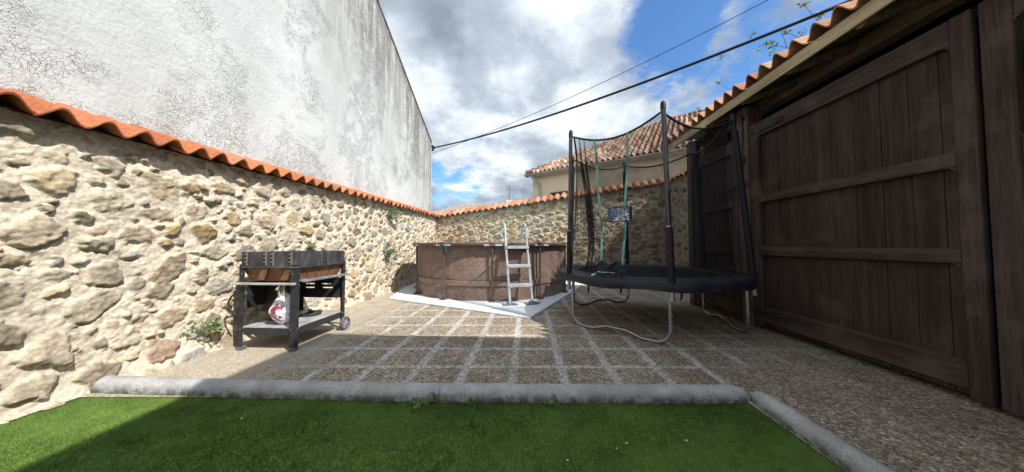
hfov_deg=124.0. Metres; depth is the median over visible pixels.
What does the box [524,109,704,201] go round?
cream house
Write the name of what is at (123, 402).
turf
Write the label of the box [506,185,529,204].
distant house
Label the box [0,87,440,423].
stone wall
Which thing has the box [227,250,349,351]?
barbecue cart
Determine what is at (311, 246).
weed
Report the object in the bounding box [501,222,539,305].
pool ladder
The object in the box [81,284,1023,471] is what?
patio
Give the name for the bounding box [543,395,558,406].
weed
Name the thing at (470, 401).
weed
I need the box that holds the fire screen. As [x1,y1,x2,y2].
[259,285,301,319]
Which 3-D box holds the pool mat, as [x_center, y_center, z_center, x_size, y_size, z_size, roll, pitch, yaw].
[-0.951,1.328,7.117,4.881,0.028,4.410,-1,-2,26]
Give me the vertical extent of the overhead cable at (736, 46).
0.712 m
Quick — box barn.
[661,0,1023,416]
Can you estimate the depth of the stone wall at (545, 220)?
8.26 m
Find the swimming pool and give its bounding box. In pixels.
[412,242,567,301]
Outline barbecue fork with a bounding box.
[278,282,280,296]
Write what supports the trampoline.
on the patio
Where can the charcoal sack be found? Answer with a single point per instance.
(279, 311)
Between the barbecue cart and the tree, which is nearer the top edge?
the tree
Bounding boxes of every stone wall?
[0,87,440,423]
[436,170,688,266]
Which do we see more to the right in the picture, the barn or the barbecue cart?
the barn
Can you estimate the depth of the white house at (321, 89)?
3.46 m
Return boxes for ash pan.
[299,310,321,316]
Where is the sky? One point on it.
(473, 68)
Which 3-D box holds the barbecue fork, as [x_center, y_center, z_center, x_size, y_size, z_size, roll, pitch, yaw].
[-2.527,0.721,2.961,0.032,0.446,0.027,-1,-2,22]
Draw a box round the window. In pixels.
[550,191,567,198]
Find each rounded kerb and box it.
[89,375,747,404]
[750,391,895,471]
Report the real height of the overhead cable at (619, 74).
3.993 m
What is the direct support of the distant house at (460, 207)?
on the ground
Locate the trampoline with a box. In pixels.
[557,100,757,343]
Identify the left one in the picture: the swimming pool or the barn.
the swimming pool
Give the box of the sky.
[379,0,846,211]
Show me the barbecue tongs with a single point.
(283, 290)
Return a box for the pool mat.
[389,281,583,318]
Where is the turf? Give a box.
[0,393,844,471]
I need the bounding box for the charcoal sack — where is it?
[268,286,289,323]
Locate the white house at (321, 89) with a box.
[0,0,434,210]
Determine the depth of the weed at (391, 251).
6.26 m
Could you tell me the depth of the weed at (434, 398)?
1.89 m
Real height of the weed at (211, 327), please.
0.203 m
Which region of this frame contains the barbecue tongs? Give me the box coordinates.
[282,282,285,296]
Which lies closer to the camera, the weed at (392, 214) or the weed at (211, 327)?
the weed at (211, 327)
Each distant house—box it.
[432,204,511,212]
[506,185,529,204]
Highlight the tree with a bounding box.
[714,2,824,89]
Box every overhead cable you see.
[433,0,852,147]
[434,0,767,152]
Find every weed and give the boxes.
[180,313,232,335]
[305,240,317,248]
[384,241,399,255]
[385,206,401,219]
[406,398,428,414]
[427,388,440,401]
[468,396,477,405]
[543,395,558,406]

